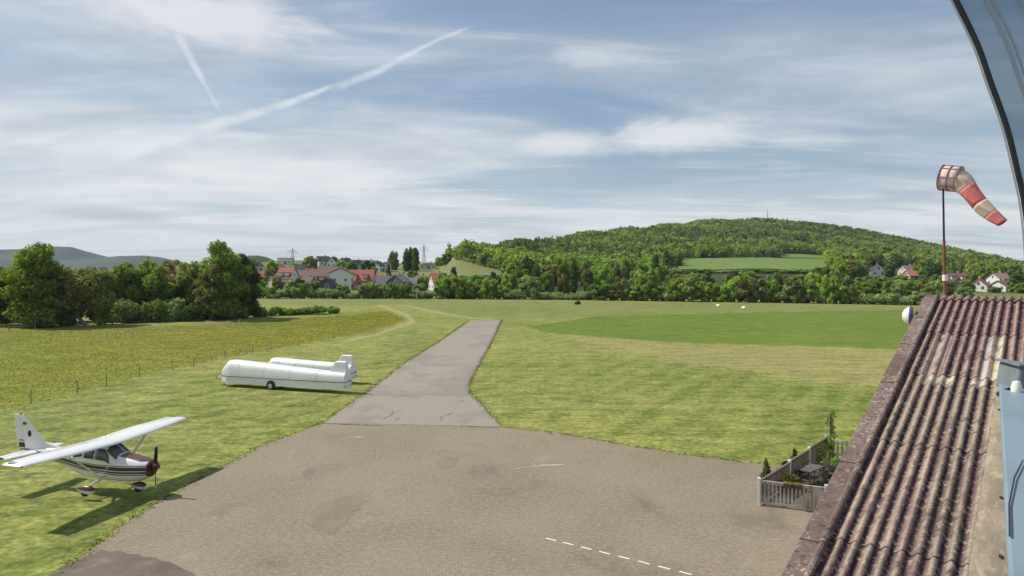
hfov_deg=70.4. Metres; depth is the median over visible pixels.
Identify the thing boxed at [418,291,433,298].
bush
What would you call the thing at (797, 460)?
picket fence
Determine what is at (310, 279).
house
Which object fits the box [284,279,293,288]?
broadleaf tree
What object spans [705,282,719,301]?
broadleaf tree
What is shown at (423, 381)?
taxiway
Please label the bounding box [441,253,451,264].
broadleaf tree
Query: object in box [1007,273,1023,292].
broadleaf tree
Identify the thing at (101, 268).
house
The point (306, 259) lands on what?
broadleaf tree
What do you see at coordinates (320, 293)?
bush
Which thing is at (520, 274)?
broadleaf tree
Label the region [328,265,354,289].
house
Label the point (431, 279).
house
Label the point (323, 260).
house
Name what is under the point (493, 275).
broadleaf tree
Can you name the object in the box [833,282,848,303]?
broadleaf tree
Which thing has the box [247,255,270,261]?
wooded hill
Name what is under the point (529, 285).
broadleaf tree
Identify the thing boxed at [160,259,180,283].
russet tree
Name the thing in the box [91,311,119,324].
shrub
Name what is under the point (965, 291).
broadleaf tree
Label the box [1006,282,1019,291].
broadleaf tree
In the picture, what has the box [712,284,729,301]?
broadleaf tree
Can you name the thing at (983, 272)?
broadleaf tree
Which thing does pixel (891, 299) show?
bush
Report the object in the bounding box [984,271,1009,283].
house
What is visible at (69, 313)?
broadleaf tree
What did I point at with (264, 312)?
shrub
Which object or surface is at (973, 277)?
broadleaf tree
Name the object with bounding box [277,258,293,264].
house
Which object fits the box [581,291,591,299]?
bush
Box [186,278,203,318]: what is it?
broadleaf tree
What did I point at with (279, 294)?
bush
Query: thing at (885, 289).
broadleaf tree
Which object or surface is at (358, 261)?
house
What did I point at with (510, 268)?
broadleaf tree
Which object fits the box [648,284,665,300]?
broadleaf tree
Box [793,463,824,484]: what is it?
garden table
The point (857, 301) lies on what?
bush
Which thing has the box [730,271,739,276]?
broadleaf tree
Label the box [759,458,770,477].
potted conifer
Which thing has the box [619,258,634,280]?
broadleaf tree
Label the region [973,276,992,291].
house
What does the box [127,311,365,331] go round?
fence tape
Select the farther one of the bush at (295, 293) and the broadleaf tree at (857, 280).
the broadleaf tree at (857, 280)
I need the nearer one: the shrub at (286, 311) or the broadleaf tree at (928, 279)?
the shrub at (286, 311)
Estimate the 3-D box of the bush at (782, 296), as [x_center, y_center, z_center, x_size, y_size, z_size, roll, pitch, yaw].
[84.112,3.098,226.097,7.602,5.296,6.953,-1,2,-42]
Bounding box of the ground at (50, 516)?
[0,260,1023,575]
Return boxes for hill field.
[678,257,826,269]
[781,254,823,258]
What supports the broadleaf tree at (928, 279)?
on the hill at (718, 278)
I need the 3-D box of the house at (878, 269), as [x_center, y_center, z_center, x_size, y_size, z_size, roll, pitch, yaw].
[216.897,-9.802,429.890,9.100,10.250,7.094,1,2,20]
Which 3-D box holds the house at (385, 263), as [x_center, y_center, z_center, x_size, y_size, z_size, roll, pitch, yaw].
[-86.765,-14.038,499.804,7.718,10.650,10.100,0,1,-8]
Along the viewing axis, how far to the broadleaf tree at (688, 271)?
437.55 m
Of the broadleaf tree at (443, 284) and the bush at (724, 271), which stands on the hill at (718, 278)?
the bush at (724, 271)
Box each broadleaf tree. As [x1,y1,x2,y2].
[0,240,67,326]
[0,266,14,323]
[57,285,72,315]
[71,310,84,318]
[85,290,118,320]
[103,261,142,304]
[129,257,176,320]
[170,283,190,305]
[173,261,201,305]
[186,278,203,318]
[192,264,229,320]
[193,239,253,319]
[225,284,250,318]
[235,253,263,317]
[256,280,266,288]
[262,268,274,284]
[265,286,276,298]
[266,259,279,273]
[271,276,283,289]
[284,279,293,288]
[285,287,292,298]
[293,278,304,287]
[298,282,310,298]
[302,255,314,265]
[307,257,318,268]
[310,281,320,290]
[334,284,346,292]
[335,259,346,266]
[340,286,349,298]
[345,261,357,269]
[357,284,369,298]
[359,260,375,269]
[367,283,377,298]
[375,286,382,298]
[381,284,388,298]
[387,282,396,298]
[388,250,398,269]
[394,284,402,298]
[402,248,409,271]
[402,283,411,298]
[406,270,417,276]
[408,247,412,269]
[410,247,419,270]
[412,283,425,291]
[418,275,428,288]
[433,275,451,298]
[434,257,441,265]
[434,285,442,298]
[437,273,447,279]
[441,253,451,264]
[448,275,468,298]
[463,280,477,298]
[467,273,483,285]
[470,285,483,298]
[479,278,498,299]
[489,272,497,285]
[495,285,508,298]
[496,272,503,285]
[501,273,518,290]
[504,262,518,274]
[514,269,529,284]
[518,275,541,299]
[520,256,528,269]
[527,258,535,277]
[531,264,541,287]
[540,262,558,284]
[540,271,555,291]
[553,255,569,284]
[556,263,570,293]
[569,261,577,292]
[579,259,590,285]
[582,269,593,291]
[586,284,602,299]
[592,284,617,299]
[593,263,603,284]
[594,263,612,285]
[609,281,624,300]
[611,263,626,283]
[618,277,633,300]
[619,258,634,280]
[624,285,642,300]
[628,258,635,267]
[629,268,641,283]
[634,263,648,273]
[634,271,649,285]
[637,275,656,300]
[648,267,661,285]
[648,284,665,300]
[651,254,660,273]
[664,278,686,300]
[668,272,679,285]
[676,276,701,300]
[680,270,696,273]
[687,272,698,280]
[693,281,712,301]
[697,269,713,272]
[699,274,715,283]
[704,270,711,283]
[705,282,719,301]
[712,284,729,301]
[723,274,733,284]
[726,276,743,301]
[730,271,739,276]
[734,275,756,302]
[742,270,761,279]
[744,268,765,272]
[752,278,768,301]
[762,279,778,302]
[763,270,780,273]
[767,273,778,286]
[777,272,787,292]
[782,278,803,302]
[790,274,805,282]
[798,281,817,302]
[804,272,821,294]
[813,267,830,273]
[817,275,838,303]
[820,270,829,277]
[829,270,841,282]
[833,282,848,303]
[840,275,854,286]
[843,284,859,303]
[854,276,867,285]
[856,282,878,295]
[865,279,881,293]
[872,275,887,285]
[881,280,893,294]
[884,261,896,276]
[889,280,906,295]
[892,274,910,280]
[899,280,916,295]
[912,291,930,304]
[914,280,928,285]
[914,282,934,294]
[922,276,932,281]
[929,279,942,295]
[931,274,942,282]
[941,280,955,295]
[956,286,974,296]
[958,279,971,287]
[965,273,977,282]
[976,266,989,280]
[986,287,1002,292]
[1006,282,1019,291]
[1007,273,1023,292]
[1014,283,1023,293]
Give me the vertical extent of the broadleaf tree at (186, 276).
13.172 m
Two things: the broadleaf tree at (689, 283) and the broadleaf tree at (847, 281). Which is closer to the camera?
the broadleaf tree at (689, 283)
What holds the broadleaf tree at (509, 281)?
on the ground at (50, 516)
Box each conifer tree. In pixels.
[385,263,391,275]
[448,266,457,277]
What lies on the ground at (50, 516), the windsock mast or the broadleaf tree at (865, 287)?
the broadleaf tree at (865, 287)
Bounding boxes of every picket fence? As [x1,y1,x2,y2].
[757,477,827,509]
[761,459,791,500]
[790,446,810,477]
[810,435,827,464]
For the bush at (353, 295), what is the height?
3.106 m
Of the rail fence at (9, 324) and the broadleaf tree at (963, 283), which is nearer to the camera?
the rail fence at (9, 324)
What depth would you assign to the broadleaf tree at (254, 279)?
154.44 m
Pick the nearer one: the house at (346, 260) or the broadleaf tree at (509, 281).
the broadleaf tree at (509, 281)
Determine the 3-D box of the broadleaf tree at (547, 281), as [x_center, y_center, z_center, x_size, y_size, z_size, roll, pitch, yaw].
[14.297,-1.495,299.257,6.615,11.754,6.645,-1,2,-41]
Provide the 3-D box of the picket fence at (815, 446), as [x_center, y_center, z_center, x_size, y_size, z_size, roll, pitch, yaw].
[16.265,8.742,38.515,0.160,1.340,3.002,1,2,39]
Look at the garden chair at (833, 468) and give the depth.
34.88 m
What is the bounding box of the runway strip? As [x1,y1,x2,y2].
[258,300,917,317]
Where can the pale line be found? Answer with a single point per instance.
(687, 312)
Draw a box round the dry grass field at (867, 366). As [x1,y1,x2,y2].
[525,327,895,385]
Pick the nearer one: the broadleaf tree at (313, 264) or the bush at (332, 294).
the bush at (332, 294)
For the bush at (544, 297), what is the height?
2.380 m
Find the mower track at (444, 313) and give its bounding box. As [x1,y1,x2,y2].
[404,305,495,319]
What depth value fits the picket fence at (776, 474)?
33.51 m
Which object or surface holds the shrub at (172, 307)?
on the ground at (50, 516)
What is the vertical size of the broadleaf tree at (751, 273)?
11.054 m
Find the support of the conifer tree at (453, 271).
on the hill at (718, 278)
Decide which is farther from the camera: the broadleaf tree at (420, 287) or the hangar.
the broadleaf tree at (420, 287)
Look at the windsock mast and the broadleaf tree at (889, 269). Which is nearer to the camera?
the windsock mast
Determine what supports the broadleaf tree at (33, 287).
on the ground at (50, 516)
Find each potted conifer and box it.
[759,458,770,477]
[790,448,797,458]
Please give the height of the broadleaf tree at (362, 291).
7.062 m
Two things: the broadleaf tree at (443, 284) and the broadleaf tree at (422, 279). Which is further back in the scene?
the broadleaf tree at (422, 279)
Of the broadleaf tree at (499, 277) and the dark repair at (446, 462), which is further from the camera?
the broadleaf tree at (499, 277)
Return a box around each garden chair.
[813,469,828,486]
[814,458,829,475]
[821,465,836,483]
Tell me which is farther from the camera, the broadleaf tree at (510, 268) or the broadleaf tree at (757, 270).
the broadleaf tree at (757, 270)
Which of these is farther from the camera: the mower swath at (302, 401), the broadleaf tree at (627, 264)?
the broadleaf tree at (627, 264)
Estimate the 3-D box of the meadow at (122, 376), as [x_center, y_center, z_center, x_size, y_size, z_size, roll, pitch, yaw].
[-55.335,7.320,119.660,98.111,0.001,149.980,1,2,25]
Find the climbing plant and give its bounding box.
[825,408,837,459]
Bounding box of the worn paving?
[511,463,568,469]
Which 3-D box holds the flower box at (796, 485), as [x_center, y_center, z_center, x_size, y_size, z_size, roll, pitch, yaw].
[12.276,8.489,31.193,0.463,0.263,0.183,1,2,23]
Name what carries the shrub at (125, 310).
on the ground at (50, 516)
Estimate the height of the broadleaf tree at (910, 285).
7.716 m
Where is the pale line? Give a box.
[483,308,917,319]
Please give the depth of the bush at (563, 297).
247.17 m
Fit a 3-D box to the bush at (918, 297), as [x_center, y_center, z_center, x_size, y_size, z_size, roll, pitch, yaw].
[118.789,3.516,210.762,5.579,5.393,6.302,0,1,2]
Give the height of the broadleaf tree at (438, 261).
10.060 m
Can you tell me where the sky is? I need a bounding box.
[0,0,1023,264]
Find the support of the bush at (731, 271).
on the hill at (718, 278)
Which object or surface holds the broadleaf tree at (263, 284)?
on the ground at (50, 516)
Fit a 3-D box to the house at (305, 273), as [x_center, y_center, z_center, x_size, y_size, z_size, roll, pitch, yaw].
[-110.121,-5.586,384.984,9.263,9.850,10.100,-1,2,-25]
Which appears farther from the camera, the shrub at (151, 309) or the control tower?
the shrub at (151, 309)
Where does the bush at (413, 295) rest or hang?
on the ground at (50, 516)
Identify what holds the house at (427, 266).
on the village meadow at (466, 267)
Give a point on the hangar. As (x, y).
(914, 487)
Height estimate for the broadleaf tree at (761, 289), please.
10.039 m
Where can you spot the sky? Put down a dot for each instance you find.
(168, 129)
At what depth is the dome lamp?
20.61 m
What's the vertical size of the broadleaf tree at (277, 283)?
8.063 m
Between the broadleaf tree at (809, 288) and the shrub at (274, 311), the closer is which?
the shrub at (274, 311)
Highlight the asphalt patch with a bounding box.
[51,549,196,575]
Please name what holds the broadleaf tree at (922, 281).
on the ground at (50, 516)
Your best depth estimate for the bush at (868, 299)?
214.69 m
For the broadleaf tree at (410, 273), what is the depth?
378.16 m
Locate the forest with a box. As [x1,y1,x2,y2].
[445,217,1023,282]
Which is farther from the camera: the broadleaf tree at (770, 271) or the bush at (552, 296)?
the broadleaf tree at (770, 271)
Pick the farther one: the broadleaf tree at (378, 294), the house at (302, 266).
the house at (302, 266)
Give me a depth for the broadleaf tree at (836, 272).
304.60 m
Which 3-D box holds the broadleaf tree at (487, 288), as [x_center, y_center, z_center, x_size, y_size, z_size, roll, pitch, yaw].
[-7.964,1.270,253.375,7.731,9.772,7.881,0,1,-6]
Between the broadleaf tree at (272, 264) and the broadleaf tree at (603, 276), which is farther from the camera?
the broadleaf tree at (272, 264)
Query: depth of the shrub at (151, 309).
141.77 m
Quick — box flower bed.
[778,471,798,492]
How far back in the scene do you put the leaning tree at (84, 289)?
132.06 m
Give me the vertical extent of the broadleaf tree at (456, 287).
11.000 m
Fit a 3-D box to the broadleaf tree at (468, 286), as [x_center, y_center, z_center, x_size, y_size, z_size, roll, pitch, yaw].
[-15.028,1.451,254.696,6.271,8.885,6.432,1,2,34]
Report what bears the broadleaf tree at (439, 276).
on the ground at (50, 516)
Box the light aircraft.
[0,412,187,496]
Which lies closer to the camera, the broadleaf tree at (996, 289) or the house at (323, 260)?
the broadleaf tree at (996, 289)
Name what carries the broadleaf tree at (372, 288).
on the ground at (50, 516)
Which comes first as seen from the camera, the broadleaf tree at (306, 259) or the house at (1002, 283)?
the house at (1002, 283)
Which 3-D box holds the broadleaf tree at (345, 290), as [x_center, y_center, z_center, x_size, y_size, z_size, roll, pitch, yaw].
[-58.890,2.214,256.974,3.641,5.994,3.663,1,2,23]
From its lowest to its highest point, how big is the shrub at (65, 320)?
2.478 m
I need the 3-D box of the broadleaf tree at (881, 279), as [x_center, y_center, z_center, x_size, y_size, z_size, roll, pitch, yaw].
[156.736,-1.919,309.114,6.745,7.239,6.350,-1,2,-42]
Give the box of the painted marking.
[546,538,691,574]
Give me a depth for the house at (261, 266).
519.11 m
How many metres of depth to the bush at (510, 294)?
249.81 m
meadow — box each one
[0,308,403,408]
[357,256,501,277]
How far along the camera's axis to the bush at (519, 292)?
249.89 m
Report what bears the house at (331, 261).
on the ground at (50, 516)
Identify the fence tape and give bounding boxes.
[33,332,332,396]
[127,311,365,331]
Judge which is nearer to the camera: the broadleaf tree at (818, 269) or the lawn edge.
the lawn edge
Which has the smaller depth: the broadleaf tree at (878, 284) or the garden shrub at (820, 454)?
the garden shrub at (820, 454)
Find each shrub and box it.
[27,313,58,327]
[56,314,76,325]
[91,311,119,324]
[111,298,141,322]
[138,299,165,322]
[162,297,185,321]
[174,304,200,320]
[196,311,208,319]
[236,307,249,317]
[251,306,269,316]
[268,306,281,315]
[278,307,295,315]
[293,307,307,314]
[305,305,328,313]
[327,306,339,313]
[800,458,809,475]
[812,444,825,461]
[830,458,840,466]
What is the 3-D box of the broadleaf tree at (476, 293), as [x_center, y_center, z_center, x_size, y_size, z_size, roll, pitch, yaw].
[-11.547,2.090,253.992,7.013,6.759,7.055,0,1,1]
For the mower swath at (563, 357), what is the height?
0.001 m
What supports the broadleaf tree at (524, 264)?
on the hill at (718, 278)
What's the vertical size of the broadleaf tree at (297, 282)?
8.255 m
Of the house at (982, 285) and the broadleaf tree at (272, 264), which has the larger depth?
the broadleaf tree at (272, 264)
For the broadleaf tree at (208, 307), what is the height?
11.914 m
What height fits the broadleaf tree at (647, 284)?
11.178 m
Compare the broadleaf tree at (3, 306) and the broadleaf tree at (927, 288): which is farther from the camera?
the broadleaf tree at (927, 288)
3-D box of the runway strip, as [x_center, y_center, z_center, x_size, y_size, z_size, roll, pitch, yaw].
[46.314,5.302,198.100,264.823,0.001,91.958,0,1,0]
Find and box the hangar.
[781,294,1023,575]
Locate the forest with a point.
(857, 256)
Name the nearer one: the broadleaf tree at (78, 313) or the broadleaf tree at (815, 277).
the broadleaf tree at (78, 313)
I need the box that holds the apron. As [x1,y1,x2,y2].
[74,423,828,575]
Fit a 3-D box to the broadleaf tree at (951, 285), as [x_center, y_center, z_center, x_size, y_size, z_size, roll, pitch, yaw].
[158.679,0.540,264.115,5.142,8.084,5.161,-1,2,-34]
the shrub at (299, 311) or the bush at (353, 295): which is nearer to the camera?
the shrub at (299, 311)
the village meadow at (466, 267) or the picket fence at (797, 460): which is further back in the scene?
the village meadow at (466, 267)
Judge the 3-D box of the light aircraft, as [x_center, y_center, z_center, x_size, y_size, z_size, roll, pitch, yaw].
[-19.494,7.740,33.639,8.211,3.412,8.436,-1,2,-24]
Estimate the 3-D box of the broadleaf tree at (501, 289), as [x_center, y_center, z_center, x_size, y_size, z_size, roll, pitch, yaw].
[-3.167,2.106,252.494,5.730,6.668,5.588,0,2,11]
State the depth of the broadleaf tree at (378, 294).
255.80 m
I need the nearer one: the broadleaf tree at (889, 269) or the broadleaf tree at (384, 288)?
the broadleaf tree at (384, 288)
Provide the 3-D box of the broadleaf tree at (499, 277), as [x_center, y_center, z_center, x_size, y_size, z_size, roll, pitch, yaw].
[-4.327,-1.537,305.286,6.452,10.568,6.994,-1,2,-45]
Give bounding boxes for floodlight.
[995,358,1023,395]
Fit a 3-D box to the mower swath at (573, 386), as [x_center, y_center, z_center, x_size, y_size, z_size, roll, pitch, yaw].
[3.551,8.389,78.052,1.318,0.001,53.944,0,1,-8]
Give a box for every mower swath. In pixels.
[265,389,323,426]
[297,337,419,410]
[513,341,624,415]
[528,342,744,404]
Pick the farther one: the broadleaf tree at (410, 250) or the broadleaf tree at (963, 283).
the broadleaf tree at (410, 250)
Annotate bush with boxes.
[257,287,265,298]
[270,290,286,298]
[290,287,300,298]
[306,289,316,298]
[316,288,326,298]
[324,288,341,298]
[344,292,360,298]
[407,291,420,298]
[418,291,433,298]
[503,289,516,298]
[513,288,527,298]
[540,295,548,299]
[547,292,562,299]
[556,294,570,299]
[567,295,577,299]
[575,294,583,299]
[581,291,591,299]
[658,291,677,300]
[669,268,681,272]
[713,270,728,272]
[728,269,745,272]
[770,290,790,302]
[781,269,797,273]
[795,268,814,273]
[810,293,826,303]
[852,293,866,303]
[859,293,876,303]
[872,293,885,304]
[882,293,902,304]
[899,295,914,304]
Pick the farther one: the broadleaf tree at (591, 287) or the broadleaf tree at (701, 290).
the broadleaf tree at (591, 287)
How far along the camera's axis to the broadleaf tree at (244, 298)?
152.49 m
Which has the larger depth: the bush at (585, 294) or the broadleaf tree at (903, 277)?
the broadleaf tree at (903, 277)
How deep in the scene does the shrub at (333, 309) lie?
169.75 m
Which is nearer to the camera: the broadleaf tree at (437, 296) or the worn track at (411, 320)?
the worn track at (411, 320)
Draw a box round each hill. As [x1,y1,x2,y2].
[0,246,189,268]
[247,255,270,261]
[451,251,1002,291]
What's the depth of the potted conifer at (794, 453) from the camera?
37.26 m
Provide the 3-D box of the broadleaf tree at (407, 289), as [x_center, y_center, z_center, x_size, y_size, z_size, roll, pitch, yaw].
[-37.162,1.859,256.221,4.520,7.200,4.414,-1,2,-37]
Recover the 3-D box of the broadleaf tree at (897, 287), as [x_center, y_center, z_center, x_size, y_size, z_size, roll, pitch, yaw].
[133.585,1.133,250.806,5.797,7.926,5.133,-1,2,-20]
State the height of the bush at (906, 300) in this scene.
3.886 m
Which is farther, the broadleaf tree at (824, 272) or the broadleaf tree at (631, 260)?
the broadleaf tree at (631, 260)
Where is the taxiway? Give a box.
[325,320,500,425]
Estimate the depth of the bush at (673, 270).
439.06 m
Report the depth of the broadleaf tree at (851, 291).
217.06 m
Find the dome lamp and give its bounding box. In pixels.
[902,306,913,324]
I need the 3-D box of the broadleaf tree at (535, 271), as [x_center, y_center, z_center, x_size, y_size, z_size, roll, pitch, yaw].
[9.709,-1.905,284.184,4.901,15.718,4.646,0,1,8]
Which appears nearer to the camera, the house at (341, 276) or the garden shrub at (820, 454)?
the garden shrub at (820, 454)
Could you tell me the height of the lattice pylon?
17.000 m
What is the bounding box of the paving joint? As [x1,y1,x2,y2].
[324,423,384,425]
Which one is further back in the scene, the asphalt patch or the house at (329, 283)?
the house at (329, 283)
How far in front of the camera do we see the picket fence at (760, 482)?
31.50 m
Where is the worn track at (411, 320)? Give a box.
[342,305,414,341]
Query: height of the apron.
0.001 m
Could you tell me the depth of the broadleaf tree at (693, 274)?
267.80 m
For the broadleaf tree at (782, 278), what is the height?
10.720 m
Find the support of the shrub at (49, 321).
on the ground at (50, 516)
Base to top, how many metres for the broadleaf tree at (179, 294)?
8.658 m
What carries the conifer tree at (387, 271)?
on the ground at (50, 516)
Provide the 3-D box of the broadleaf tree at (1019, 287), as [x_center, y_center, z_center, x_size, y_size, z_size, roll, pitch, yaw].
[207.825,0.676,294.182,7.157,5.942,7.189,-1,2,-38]
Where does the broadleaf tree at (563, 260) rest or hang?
on the hill at (718, 278)
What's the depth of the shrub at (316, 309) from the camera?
166.75 m
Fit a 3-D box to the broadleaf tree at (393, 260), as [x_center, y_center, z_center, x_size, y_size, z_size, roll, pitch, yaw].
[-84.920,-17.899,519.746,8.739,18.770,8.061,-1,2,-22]
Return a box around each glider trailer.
[216,359,351,389]
[269,355,356,378]
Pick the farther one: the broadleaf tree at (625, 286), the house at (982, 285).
the house at (982, 285)
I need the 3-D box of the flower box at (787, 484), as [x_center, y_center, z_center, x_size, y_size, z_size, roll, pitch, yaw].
[11.944,8.483,31.326,0.429,0.268,0.199,1,2,23]
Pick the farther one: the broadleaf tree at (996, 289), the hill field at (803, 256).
the hill field at (803, 256)
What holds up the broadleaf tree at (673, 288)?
on the ground at (50, 516)
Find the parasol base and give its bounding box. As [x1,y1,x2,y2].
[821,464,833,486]
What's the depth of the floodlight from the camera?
3.83 m
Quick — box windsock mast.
[936,165,1006,294]
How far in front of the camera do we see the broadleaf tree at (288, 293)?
256.66 m
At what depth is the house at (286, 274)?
347.05 m
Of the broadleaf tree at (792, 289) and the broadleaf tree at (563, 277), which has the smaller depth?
the broadleaf tree at (792, 289)
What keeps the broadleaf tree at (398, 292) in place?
on the ground at (50, 516)
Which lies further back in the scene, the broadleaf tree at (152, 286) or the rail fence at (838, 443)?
the broadleaf tree at (152, 286)
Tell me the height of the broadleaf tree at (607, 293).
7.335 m
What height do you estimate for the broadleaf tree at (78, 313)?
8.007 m
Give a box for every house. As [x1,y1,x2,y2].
[97,266,108,272]
[255,261,263,270]
[258,269,264,277]
[267,274,278,286]
[276,266,299,285]
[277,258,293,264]
[294,263,306,269]
[297,268,313,277]
[301,275,316,282]
[313,265,338,282]
[314,276,337,290]
[316,255,329,265]
[325,256,337,266]
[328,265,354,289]
[340,257,350,265]
[349,268,376,286]
[350,259,362,268]
[352,277,356,289]
[373,260,384,271]
[374,274,391,286]
[381,260,390,271]
[385,272,412,285]
[407,275,418,289]
[420,261,436,269]
[428,271,442,290]
[869,263,884,275]
[897,264,913,274]
[902,269,920,279]
[941,271,966,287]
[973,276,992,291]
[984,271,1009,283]
[990,278,1008,291]
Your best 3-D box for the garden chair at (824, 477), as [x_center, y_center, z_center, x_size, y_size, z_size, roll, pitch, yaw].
[14.684,9.056,34.489,0.566,0.922,0.545,-1,2,-43]
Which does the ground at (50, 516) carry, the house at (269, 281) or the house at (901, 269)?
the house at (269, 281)
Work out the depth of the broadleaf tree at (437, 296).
254.22 m
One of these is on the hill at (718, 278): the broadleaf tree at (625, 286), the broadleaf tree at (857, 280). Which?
the broadleaf tree at (857, 280)
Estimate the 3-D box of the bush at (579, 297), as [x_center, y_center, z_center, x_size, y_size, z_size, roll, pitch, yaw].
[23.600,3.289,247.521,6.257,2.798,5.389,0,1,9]
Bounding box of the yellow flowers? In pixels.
[232,314,401,348]
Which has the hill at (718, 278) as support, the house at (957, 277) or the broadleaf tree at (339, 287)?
the house at (957, 277)
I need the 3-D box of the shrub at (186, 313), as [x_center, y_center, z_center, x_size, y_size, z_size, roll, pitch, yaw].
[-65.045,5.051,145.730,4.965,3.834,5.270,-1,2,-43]
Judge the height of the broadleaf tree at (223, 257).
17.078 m
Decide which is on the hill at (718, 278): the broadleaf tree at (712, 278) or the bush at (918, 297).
the broadleaf tree at (712, 278)
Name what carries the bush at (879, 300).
on the ground at (50, 516)
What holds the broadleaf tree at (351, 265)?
on the ground at (50, 516)
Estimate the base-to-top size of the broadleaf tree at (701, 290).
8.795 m
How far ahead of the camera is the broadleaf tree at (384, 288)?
255.41 m
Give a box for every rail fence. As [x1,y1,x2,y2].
[0,323,35,329]
[827,441,847,459]
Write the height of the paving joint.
0.001 m
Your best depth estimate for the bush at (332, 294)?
255.50 m
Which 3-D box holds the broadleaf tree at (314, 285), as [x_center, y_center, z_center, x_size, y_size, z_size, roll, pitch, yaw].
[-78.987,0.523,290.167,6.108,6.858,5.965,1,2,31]
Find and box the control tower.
[950,0,1023,575]
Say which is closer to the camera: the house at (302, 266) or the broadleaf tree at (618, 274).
the broadleaf tree at (618, 274)
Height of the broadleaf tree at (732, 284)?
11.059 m
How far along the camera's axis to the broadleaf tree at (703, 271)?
435.80 m
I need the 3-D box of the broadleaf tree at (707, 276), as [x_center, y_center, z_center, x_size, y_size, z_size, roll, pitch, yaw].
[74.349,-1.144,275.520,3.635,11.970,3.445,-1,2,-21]
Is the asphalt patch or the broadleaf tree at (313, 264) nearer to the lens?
the asphalt patch
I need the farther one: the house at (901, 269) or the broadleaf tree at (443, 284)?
the house at (901, 269)
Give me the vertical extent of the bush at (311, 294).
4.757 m
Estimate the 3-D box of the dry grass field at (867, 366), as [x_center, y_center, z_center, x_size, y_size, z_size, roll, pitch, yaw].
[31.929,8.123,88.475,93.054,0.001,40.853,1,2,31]
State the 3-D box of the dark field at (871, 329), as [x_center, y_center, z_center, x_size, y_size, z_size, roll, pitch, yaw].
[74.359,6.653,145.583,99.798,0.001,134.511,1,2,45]
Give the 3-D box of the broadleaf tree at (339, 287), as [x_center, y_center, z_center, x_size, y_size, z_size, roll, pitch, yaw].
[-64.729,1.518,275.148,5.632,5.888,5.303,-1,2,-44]
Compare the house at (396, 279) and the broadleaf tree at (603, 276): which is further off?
the house at (396, 279)
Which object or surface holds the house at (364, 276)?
on the ground at (50, 516)
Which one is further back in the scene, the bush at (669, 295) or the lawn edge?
the bush at (669, 295)
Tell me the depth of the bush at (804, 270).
425.59 m
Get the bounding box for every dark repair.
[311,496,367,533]
[435,456,459,468]
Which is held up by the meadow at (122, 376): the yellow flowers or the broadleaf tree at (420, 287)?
the yellow flowers
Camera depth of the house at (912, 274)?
402.04 m
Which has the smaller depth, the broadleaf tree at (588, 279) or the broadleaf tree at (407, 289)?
the broadleaf tree at (407, 289)
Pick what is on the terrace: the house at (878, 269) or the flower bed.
the flower bed
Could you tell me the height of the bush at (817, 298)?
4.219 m
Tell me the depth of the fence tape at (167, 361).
73.71 m
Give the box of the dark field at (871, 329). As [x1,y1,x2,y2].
[526,311,915,348]
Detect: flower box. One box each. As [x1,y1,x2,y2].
[783,481,793,487]
[792,482,802,488]
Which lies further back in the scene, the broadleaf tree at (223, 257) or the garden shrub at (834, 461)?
the broadleaf tree at (223, 257)
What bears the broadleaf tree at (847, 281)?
on the ground at (50, 516)
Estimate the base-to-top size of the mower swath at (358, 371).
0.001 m
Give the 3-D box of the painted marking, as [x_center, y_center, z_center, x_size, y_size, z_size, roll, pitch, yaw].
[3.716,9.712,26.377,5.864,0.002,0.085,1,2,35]
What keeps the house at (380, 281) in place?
on the ground at (50, 516)
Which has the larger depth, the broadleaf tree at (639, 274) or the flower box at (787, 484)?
the broadleaf tree at (639, 274)
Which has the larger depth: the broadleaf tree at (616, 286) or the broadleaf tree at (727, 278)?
the broadleaf tree at (727, 278)
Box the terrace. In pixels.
[766,483,823,510]
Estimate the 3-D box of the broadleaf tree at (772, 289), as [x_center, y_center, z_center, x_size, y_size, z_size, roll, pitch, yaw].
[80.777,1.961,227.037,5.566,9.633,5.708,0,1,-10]
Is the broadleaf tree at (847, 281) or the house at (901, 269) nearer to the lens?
the broadleaf tree at (847, 281)
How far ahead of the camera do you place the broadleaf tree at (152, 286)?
149.15 m
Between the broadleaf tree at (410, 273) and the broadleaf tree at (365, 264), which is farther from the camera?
the broadleaf tree at (365, 264)
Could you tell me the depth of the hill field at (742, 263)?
540.92 m
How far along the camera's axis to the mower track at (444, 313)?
170.74 m
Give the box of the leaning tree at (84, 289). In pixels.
[51,266,118,324]
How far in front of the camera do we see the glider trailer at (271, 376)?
62.26 m
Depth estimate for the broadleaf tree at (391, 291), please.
255.49 m
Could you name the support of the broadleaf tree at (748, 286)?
on the ground at (50, 516)
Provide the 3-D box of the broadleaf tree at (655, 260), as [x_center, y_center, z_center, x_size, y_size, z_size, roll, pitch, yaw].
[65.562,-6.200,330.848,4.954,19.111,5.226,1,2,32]
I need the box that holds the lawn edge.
[47,320,760,575]
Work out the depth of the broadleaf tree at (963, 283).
295.44 m

